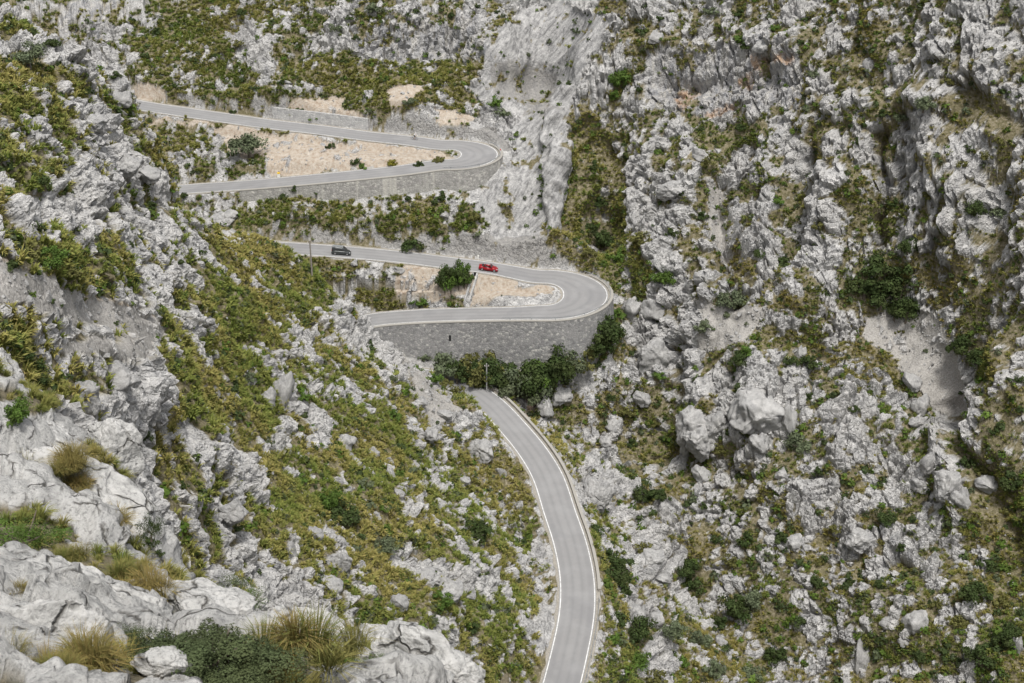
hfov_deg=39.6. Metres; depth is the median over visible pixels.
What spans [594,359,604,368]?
shrub
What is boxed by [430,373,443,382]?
shrub
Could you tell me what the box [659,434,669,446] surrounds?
shrub
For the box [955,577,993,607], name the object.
shrub
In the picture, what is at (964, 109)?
shrub
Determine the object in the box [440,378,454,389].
shrub
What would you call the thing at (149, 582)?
grass tussock
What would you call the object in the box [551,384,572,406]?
boulder
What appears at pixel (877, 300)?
tree
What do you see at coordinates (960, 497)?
boulder
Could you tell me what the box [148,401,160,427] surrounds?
boulder
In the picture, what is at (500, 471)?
boulder
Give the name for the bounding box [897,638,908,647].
boulder
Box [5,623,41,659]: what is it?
grass tussock
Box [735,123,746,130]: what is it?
shrub
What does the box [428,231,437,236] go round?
shrub
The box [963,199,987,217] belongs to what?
shrub
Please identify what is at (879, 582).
shrub
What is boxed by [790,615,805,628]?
shrub
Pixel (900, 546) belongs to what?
shrub
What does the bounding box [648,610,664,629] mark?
boulder
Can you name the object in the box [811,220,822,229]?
shrub
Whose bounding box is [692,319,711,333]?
shrub
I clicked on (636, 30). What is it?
shrub
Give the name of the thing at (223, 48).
shrub
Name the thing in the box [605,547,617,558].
shrub
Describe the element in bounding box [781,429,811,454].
shrub
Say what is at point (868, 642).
shrub
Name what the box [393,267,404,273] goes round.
boulder
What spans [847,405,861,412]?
shrub
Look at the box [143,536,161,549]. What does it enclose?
shrub
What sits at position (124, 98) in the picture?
boulder
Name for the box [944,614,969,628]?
shrub
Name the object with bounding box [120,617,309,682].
shrub
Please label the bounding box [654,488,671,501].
shrub
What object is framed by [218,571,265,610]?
shrub
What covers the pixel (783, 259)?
shrub
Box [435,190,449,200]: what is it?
shrub
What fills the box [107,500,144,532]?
grass tussock
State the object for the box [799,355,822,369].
shrub
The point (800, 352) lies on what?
boulder
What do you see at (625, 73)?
shrub
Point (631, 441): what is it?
shrub
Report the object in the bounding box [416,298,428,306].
shrub
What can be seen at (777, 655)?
shrub
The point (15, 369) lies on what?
rock ledge
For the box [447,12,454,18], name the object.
shrub
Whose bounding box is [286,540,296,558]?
boulder
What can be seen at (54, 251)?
shrub
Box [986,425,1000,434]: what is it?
shrub
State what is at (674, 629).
shrub
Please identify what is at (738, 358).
shrub
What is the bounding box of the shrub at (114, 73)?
[106,70,122,78]
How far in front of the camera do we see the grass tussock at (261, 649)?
21.37 m
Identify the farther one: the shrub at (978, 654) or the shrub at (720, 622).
the shrub at (720, 622)
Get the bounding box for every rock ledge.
[0,348,25,380]
[0,599,119,645]
[11,552,109,582]
[22,446,155,538]
[41,420,84,454]
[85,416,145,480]
[104,581,171,618]
[130,646,193,679]
[156,577,256,615]
[268,604,348,636]
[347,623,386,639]
[370,620,485,682]
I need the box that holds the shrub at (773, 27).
[769,24,780,31]
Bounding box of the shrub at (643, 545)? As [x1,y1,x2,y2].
[634,541,652,553]
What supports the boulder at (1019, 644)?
on the mountain terrain at (722, 70)
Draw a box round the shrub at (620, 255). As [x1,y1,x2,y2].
[609,247,626,262]
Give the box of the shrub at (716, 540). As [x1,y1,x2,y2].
[710,535,724,545]
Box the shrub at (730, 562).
[720,553,737,567]
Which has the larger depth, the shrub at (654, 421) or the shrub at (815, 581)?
the shrub at (654, 421)
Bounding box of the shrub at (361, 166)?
[358,163,366,169]
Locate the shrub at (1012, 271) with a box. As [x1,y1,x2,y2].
[1008,266,1017,274]
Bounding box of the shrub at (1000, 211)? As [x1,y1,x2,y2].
[989,207,1009,218]
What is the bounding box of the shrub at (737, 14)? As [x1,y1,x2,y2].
[731,8,743,16]
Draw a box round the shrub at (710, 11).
[703,7,720,15]
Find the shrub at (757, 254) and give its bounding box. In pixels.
[753,249,765,258]
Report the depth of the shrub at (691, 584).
261.95 m
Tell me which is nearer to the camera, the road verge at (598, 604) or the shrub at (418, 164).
the road verge at (598, 604)
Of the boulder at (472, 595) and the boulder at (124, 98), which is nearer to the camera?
the boulder at (472, 595)
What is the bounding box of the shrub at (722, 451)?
[715,447,724,454]
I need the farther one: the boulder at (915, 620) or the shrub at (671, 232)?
the shrub at (671, 232)
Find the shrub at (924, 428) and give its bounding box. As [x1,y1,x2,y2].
[919,427,927,434]
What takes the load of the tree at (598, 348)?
on the mountain terrain at (722, 70)
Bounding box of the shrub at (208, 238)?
[206,234,216,242]
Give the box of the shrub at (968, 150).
[964,145,974,152]
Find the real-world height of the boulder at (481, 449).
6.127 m
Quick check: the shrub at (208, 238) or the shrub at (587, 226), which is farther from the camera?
the shrub at (587, 226)
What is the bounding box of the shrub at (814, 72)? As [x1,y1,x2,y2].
[807,68,819,78]
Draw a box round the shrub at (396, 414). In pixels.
[388,409,402,421]
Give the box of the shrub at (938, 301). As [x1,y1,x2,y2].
[935,297,944,304]
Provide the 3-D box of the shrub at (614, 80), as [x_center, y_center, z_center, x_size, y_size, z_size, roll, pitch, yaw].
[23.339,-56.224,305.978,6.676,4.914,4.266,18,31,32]
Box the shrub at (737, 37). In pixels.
[733,35,742,42]
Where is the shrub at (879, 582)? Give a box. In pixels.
[873,576,885,589]
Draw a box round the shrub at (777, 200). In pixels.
[772,197,784,204]
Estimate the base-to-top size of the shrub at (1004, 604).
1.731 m
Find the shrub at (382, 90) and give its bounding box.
[378,87,386,92]
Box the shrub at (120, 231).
[116,228,124,234]
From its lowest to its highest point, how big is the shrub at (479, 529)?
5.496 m
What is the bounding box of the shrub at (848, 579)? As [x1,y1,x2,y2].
[845,576,855,585]
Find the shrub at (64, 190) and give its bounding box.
[60,185,69,195]
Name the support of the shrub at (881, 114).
on the mountain terrain at (722, 70)
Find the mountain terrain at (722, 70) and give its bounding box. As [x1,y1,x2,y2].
[0,0,1023,682]
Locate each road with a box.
[136,100,497,193]
[278,242,607,325]
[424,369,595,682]
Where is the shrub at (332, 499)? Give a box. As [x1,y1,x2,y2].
[319,488,345,509]
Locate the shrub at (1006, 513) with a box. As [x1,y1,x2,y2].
[999,507,1011,515]
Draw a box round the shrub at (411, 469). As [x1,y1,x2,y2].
[405,467,419,473]
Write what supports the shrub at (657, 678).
on the mountain terrain at (722, 70)
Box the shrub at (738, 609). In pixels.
[717,592,751,624]
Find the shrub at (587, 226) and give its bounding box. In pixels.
[585,223,597,230]
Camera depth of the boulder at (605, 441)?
283.06 m
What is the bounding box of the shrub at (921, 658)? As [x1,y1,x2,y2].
[908,649,930,665]
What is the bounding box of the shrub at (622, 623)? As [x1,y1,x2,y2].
[614,611,626,626]
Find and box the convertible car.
[479,263,497,271]
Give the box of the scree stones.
[1,0,1023,682]
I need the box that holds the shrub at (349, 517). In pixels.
[326,497,364,527]
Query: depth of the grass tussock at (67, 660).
18.89 m
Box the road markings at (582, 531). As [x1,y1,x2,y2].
[425,369,594,682]
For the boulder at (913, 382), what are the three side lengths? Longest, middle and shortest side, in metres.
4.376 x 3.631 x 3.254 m
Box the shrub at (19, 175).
[13,173,22,180]
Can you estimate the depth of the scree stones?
263.26 m
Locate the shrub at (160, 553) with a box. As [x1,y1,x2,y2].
[154,549,164,557]
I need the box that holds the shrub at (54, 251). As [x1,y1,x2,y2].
[38,245,70,271]
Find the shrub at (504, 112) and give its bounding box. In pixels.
[491,106,511,116]
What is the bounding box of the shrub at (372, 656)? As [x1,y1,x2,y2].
[356,651,383,661]
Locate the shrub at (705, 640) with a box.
[688,628,712,649]
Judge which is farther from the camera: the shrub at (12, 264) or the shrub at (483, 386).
the shrub at (483, 386)
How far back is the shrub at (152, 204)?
209.17 m
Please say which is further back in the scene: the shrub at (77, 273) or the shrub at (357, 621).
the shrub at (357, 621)
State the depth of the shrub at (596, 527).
244.62 m
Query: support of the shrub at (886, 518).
on the mountain terrain at (722, 70)
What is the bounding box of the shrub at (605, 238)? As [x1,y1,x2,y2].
[588,228,614,247]
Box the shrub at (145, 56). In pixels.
[140,52,149,57]
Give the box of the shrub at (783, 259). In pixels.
[778,256,789,266]
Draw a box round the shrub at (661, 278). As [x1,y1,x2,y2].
[645,270,677,285]
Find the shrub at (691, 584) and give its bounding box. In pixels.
[681,576,703,595]
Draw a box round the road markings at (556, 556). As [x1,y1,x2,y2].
[484,413,560,682]
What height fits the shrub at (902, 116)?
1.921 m
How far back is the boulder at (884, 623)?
239.11 m
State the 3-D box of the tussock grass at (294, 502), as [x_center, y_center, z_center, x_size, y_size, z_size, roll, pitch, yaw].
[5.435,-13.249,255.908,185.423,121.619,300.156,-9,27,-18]
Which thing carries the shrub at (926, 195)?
on the mountain terrain at (722, 70)
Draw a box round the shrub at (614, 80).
[608,70,632,86]
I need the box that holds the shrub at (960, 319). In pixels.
[955,315,966,325]
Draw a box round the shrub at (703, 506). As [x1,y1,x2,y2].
[700,501,707,508]
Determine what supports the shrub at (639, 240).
on the mountain terrain at (722, 70)
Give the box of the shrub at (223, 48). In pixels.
[216,45,229,53]
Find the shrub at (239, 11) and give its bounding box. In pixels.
[236,8,246,15]
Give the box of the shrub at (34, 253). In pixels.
[25,239,41,258]
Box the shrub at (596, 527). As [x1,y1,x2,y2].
[591,523,604,537]
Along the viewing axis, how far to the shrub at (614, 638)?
224.16 m
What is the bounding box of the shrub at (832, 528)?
[829,524,841,533]
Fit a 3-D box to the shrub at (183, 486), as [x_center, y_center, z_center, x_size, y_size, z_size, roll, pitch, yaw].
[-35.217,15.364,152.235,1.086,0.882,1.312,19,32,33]
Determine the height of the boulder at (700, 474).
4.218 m
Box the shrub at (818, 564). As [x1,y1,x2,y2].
[812,557,825,566]
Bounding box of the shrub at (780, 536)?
[774,528,787,544]
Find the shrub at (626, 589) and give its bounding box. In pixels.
[620,583,632,597]
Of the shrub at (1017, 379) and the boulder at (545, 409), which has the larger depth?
the boulder at (545, 409)
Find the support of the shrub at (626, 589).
on the mountain terrain at (722, 70)
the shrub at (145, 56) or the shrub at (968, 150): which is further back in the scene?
the shrub at (145, 56)
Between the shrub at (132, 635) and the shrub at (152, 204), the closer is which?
the shrub at (132, 635)
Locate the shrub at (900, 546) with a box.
[895,543,905,551]
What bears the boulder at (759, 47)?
on the mountain terrain at (722, 70)
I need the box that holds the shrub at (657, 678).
[643,669,668,682]
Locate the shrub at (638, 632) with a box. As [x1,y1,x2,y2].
[625,613,658,644]
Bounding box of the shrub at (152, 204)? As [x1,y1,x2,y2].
[146,201,156,210]
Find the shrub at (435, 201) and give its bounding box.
[431,199,438,204]
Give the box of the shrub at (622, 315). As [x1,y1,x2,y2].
[614,308,626,319]
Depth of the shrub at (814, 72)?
284.98 m
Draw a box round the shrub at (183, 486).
[179,480,189,489]
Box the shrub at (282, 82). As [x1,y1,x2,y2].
[277,76,284,84]
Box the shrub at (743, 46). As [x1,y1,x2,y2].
[740,41,750,49]
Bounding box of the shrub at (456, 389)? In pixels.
[449,385,465,395]
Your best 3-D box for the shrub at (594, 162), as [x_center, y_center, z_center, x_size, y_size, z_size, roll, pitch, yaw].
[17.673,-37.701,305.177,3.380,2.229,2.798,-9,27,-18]
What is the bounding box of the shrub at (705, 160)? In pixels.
[699,154,716,166]
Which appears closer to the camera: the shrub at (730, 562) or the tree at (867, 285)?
the shrub at (730, 562)
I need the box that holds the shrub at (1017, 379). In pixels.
[1013,375,1023,384]
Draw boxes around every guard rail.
[443,142,500,168]
[519,271,610,319]
[584,599,599,682]
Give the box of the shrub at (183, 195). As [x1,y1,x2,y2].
[180,192,187,198]
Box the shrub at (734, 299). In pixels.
[715,289,749,309]
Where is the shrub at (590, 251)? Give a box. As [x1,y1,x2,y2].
[582,246,597,254]
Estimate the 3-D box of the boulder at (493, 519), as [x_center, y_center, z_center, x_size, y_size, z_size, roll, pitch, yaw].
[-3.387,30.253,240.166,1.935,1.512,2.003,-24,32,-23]
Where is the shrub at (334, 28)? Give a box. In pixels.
[328,23,342,32]
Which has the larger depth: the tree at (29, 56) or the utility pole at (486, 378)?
the utility pole at (486, 378)
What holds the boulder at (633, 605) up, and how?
on the mountain terrain at (722, 70)
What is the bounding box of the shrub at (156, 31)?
[151,27,160,35]
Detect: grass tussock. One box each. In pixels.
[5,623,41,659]
[8,577,27,595]
[16,448,45,462]
[25,619,144,672]
[31,646,95,669]
[36,436,97,477]
[48,539,101,562]
[61,459,103,492]
[101,557,151,581]
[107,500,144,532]
[115,556,194,601]
[224,631,292,676]
[231,596,388,682]
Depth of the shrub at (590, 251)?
294.19 m
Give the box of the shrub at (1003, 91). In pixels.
[999,88,1010,94]
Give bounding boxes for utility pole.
[307,240,312,277]
[484,363,488,391]
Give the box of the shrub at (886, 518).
[871,507,897,528]
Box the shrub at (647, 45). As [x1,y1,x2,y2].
[641,41,652,47]
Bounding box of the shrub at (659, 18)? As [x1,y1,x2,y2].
[656,16,664,21]
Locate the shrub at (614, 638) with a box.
[609,633,620,644]
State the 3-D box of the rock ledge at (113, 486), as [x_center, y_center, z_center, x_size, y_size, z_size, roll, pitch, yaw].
[-15.258,5.819,49.773,5.343,3.041,3.082,26,23,-12]
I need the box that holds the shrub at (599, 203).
[592,196,608,208]
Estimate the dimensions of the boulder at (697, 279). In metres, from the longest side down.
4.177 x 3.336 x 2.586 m
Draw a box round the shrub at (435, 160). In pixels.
[432,156,443,163]
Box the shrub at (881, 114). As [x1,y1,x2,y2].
[874,109,886,116]
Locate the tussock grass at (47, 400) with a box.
[0,355,497,682]
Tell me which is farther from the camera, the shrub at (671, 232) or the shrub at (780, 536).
the shrub at (671, 232)
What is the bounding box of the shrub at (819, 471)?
[810,466,827,476]
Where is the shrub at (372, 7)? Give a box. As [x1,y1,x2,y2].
[363,2,384,12]
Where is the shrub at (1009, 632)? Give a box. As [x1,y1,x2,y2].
[991,621,1023,647]
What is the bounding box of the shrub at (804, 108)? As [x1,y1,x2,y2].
[801,102,810,112]
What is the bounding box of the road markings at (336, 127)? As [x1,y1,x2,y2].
[136,99,497,193]
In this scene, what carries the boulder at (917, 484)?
on the mountain terrain at (722, 70)
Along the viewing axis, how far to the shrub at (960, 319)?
261.67 m
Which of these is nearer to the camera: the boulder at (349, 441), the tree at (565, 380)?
the boulder at (349, 441)
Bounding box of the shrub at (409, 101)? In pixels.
[402,97,418,104]
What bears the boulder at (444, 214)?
on the mountain terrain at (722, 70)
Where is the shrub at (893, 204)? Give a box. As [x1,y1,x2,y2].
[885,197,900,206]
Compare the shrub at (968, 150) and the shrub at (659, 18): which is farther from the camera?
the shrub at (659, 18)
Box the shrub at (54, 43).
[43,39,62,47]
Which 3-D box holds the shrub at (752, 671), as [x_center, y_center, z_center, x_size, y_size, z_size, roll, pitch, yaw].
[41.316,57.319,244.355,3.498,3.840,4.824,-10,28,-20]
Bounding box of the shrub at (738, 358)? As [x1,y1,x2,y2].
[727,349,746,367]
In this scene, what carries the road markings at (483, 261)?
on the road at (583, 294)
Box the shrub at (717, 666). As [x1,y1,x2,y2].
[702,658,728,680]
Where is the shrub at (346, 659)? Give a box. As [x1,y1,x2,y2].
[317,653,359,663]
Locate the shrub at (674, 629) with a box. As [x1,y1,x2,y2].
[657,618,690,641]
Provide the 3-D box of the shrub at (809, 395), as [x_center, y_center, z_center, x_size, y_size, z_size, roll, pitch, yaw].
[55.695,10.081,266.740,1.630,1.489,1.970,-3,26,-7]
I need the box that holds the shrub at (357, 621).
[352,617,365,627]
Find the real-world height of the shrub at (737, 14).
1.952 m
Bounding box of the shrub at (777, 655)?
[762,645,787,665]
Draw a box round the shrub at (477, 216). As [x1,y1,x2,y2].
[467,211,481,221]
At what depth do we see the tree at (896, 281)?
271.73 m
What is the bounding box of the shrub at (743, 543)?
[735,531,753,546]
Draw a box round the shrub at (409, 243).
[399,238,424,252]
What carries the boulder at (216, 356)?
on the mountain terrain at (722, 70)
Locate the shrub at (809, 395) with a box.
[806,392,811,400]
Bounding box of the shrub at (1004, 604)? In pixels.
[992,594,1013,608]
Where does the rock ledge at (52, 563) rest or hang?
on the mountain terrain at (722, 70)
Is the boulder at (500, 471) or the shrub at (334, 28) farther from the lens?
the shrub at (334, 28)
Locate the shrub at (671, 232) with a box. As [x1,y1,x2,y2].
[663,228,678,236]
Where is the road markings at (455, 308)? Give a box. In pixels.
[301,254,563,314]
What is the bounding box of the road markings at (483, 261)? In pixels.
[284,242,606,325]
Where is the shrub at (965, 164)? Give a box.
[956,160,967,167]
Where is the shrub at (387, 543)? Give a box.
[370,534,399,555]
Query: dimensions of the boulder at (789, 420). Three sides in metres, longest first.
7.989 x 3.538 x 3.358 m
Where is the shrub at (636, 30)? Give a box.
[633,28,644,32]
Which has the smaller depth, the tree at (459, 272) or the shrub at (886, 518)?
the shrub at (886, 518)
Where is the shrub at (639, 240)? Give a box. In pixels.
[629,231,652,247]
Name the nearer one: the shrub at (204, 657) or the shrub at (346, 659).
the shrub at (204, 657)
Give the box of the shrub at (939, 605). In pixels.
[930,595,949,611]
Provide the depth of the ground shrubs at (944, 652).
248.43 m
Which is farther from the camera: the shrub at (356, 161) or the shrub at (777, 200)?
the shrub at (356, 161)
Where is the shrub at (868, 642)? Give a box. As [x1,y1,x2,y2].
[861,637,874,646]
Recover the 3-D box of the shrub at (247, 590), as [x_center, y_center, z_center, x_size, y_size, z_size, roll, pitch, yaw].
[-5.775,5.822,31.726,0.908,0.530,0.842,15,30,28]
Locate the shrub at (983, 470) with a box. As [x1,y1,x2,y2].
[975,466,990,475]
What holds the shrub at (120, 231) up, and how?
on the mountain terrain at (722, 70)
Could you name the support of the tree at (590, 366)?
on the mountain terrain at (722, 70)
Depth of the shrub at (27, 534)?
32.80 m
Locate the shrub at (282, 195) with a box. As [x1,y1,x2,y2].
[279,193,287,199]
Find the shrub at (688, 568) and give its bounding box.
[676,558,702,579]
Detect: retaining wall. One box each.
[239,143,502,201]
[372,274,613,391]
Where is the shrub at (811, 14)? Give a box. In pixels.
[805,11,815,16]
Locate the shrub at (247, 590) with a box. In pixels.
[244,587,271,607]
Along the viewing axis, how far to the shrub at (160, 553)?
56.26 m
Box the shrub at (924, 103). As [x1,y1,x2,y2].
[913,96,936,112]
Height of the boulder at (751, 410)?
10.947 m
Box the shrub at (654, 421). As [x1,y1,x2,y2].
[646,417,661,428]
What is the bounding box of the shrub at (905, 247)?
[895,237,918,255]
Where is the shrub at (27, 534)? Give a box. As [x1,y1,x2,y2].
[0,510,73,550]
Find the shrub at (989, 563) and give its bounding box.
[974,556,1003,573]
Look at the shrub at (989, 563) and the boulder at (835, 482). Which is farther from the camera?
the boulder at (835, 482)
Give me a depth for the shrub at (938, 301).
267.62 m
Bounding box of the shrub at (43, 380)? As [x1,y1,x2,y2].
[32,359,51,385]
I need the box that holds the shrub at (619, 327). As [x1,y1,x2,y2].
[608,321,628,344]
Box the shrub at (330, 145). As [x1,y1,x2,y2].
[325,143,335,148]
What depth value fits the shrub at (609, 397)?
284.00 m
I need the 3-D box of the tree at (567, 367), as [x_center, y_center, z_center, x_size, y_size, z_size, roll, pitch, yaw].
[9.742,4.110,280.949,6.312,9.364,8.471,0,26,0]
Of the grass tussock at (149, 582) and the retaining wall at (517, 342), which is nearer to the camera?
the grass tussock at (149, 582)
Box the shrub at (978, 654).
[961,642,997,670]
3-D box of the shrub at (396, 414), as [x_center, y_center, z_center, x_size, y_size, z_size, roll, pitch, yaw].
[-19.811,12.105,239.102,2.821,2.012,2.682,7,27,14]
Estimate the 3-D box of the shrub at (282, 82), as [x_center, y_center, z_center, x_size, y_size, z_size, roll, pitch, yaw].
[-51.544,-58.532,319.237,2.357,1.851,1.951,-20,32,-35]
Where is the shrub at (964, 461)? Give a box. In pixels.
[955,456,977,468]
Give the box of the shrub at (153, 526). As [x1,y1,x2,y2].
[134,510,164,541]
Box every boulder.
[22,226,40,240]
[55,95,75,111]
[73,380,101,419]
[86,113,109,133]
[107,360,140,392]
[113,87,132,107]
[117,153,143,176]
[139,165,161,184]
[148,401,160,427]
[211,349,219,359]
[213,209,237,226]
[213,385,220,398]
[217,499,248,526]
[260,386,276,408]
[272,371,294,406]
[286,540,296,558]
[306,526,323,540]
[321,574,343,594]
[327,552,352,573]
[337,433,356,450]
[350,259,357,266]
[369,446,379,457]
[386,465,395,476]
[390,593,408,611]
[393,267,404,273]
[394,488,405,499]
[415,396,427,405]
[415,567,440,587]
[424,426,438,441]
[436,409,452,419]
[438,577,463,602]
[440,211,448,217]
[459,476,470,485]
[461,544,467,550]
[463,589,475,599]
[467,438,493,464]
[489,516,496,523]
[495,468,506,477]
[514,501,522,509]
[536,396,553,417]
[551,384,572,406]
[583,477,616,514]
[599,435,611,447]
[605,415,623,432]
[621,296,641,319]
[628,599,640,616]
[630,605,645,625]
[633,390,651,407]
[636,337,671,374]
[640,298,664,319]
[641,548,664,566]
[648,29,663,43]
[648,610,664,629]
[654,570,671,583]
[655,180,685,201]
[675,405,705,455]
[682,425,714,462]
[691,464,711,483]
[692,146,709,161]
[693,271,703,285]
[703,411,728,439]
[715,636,729,649]
[727,386,784,434]
[748,432,769,453]
[751,39,767,53]
[774,467,787,478]
[781,400,797,437]
[782,533,804,551]
[794,345,807,359]
[831,478,840,487]
[844,526,872,554]
[855,633,869,674]
[862,57,874,75]
[879,616,888,629]
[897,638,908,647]
[901,610,928,634]
[902,372,922,392]
[908,417,922,427]
[910,393,929,416]
[910,477,929,494]
[919,452,935,474]
[933,469,961,503]
[948,486,970,509]
[953,557,964,564]
[974,475,997,494]
[1010,637,1023,653]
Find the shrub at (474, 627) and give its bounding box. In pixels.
[466,620,480,633]
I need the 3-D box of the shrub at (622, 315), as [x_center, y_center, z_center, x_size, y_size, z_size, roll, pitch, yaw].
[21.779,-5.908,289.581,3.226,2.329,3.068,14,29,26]
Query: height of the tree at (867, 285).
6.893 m
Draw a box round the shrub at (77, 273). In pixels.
[65,266,81,283]
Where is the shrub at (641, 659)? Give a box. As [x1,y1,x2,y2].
[632,651,651,673]
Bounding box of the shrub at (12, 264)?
[6,259,20,272]
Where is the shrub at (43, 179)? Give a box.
[36,174,53,189]
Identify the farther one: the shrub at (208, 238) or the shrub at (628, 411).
the shrub at (628, 411)
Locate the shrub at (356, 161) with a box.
[350,158,361,164]
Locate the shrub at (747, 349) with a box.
[738,345,751,357]
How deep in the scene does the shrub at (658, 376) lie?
285.72 m
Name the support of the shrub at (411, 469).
on the mountain terrain at (722, 70)
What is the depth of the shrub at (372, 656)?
23.71 m
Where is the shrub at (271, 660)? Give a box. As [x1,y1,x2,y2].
[227,642,290,682]
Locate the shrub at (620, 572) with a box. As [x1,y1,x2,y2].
[608,555,634,586]
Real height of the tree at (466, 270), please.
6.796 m
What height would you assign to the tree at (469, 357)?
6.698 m
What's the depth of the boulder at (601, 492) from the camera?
260.52 m
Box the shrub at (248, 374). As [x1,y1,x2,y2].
[244,371,256,382]
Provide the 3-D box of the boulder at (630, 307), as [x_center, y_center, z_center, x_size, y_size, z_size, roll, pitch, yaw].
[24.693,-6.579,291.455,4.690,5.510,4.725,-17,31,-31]
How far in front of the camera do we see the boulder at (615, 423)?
284.32 m
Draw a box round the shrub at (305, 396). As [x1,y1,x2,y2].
[298,390,310,401]
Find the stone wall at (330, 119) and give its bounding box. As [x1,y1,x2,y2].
[272,107,368,129]
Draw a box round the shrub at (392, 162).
[387,159,397,165]
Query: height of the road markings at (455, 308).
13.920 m
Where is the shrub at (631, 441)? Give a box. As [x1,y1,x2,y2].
[625,438,638,448]
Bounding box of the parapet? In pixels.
[488,385,600,591]
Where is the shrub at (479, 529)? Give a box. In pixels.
[460,517,492,545]
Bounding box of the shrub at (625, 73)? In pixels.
[619,70,628,78]
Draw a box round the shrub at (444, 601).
[432,591,454,612]
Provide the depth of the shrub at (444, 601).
198.41 m
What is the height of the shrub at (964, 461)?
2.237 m
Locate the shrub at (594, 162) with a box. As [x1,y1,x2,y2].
[587,160,602,170]
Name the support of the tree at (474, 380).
on the mountain terrain at (722, 70)
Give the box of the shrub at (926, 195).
[922,191,930,199]
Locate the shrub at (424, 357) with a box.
[417,354,432,361]
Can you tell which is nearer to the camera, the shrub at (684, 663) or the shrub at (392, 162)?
the shrub at (684, 663)
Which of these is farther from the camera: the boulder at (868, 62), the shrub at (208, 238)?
the boulder at (868, 62)
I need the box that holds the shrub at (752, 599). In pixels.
[743,589,762,612]
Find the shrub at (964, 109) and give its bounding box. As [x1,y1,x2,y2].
[961,107,972,114]
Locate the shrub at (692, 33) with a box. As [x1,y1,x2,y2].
[688,24,696,35]
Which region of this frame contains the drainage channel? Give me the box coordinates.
[463,272,477,304]
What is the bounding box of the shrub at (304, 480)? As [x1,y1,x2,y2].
[297,473,308,485]
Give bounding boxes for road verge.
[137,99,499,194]
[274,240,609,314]
[422,367,600,682]
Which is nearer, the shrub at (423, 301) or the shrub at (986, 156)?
the shrub at (986, 156)
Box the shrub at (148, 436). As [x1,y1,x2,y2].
[143,430,154,441]
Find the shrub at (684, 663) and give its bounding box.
[678,655,689,667]
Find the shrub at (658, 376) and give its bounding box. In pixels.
[651,372,666,379]
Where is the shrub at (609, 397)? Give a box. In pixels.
[605,394,615,401]
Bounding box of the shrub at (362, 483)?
[356,476,373,490]
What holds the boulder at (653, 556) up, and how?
on the mountain terrain at (722, 70)
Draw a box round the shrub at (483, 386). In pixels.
[479,379,489,388]
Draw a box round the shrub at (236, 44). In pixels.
[232,39,245,47]
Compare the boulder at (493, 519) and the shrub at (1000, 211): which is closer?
the boulder at (493, 519)
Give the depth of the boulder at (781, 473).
259.91 m
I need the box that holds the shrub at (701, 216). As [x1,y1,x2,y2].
[692,211,709,220]
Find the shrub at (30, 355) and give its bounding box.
[17,347,35,362]
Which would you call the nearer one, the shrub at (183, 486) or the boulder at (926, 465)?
the shrub at (183, 486)
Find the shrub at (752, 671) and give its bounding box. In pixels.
[742,665,765,682]
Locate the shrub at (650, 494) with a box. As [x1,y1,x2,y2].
[631,478,661,502]
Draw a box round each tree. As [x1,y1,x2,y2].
[11,39,48,69]
[227,131,268,157]
[430,351,462,378]
[433,263,455,294]
[439,264,462,293]
[443,357,470,383]
[444,266,456,282]
[451,257,469,290]
[454,260,474,288]
[454,352,485,378]
[467,354,502,385]
[467,366,492,386]
[475,350,504,377]
[487,356,515,390]
[494,365,531,399]
[504,359,549,402]
[517,359,558,388]
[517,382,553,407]
[524,352,566,388]
[548,353,573,388]
[550,343,577,381]
[562,348,586,373]
[566,348,595,373]
[585,342,613,362]
[591,314,624,354]
[844,264,885,299]
[864,281,902,311]
[867,249,902,279]
[878,262,925,298]
[882,300,907,321]
[887,295,920,323]
[945,332,975,355]
[965,349,984,370]
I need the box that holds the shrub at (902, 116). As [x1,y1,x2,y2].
[893,113,908,122]
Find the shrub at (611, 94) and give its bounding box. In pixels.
[608,89,621,97]
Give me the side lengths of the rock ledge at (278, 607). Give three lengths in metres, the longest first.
2.203 x 1.143 x 0.773 m
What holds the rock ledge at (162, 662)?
on the mountain terrain at (722, 70)
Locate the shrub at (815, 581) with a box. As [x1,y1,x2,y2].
[804,574,827,589]
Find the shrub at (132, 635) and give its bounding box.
[118,620,163,646]
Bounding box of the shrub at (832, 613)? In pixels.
[822,607,835,615]
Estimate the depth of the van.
290.32 m
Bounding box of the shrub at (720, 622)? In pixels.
[711,614,727,631]
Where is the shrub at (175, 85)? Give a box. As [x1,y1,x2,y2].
[168,83,179,87]
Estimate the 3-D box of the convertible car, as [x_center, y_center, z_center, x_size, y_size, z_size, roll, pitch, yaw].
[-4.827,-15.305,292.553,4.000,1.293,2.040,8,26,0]
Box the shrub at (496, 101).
[486,94,502,106]
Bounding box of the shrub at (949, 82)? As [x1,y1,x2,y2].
[940,77,953,84]
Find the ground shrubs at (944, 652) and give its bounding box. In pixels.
[0,0,1023,682]
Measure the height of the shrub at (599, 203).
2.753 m
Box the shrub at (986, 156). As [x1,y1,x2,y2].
[979,150,993,159]
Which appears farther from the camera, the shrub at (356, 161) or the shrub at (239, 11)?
the shrub at (239, 11)
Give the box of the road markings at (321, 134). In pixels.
[144,110,461,184]
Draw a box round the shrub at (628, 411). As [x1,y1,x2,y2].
[617,405,636,416]
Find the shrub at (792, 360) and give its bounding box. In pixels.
[782,355,800,365]
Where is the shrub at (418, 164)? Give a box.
[413,161,423,166]
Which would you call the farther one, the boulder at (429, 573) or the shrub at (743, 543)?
the shrub at (743, 543)
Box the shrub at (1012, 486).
[998,470,1022,491]
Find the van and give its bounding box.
[331,245,350,255]
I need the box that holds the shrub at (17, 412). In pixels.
[3,394,32,427]

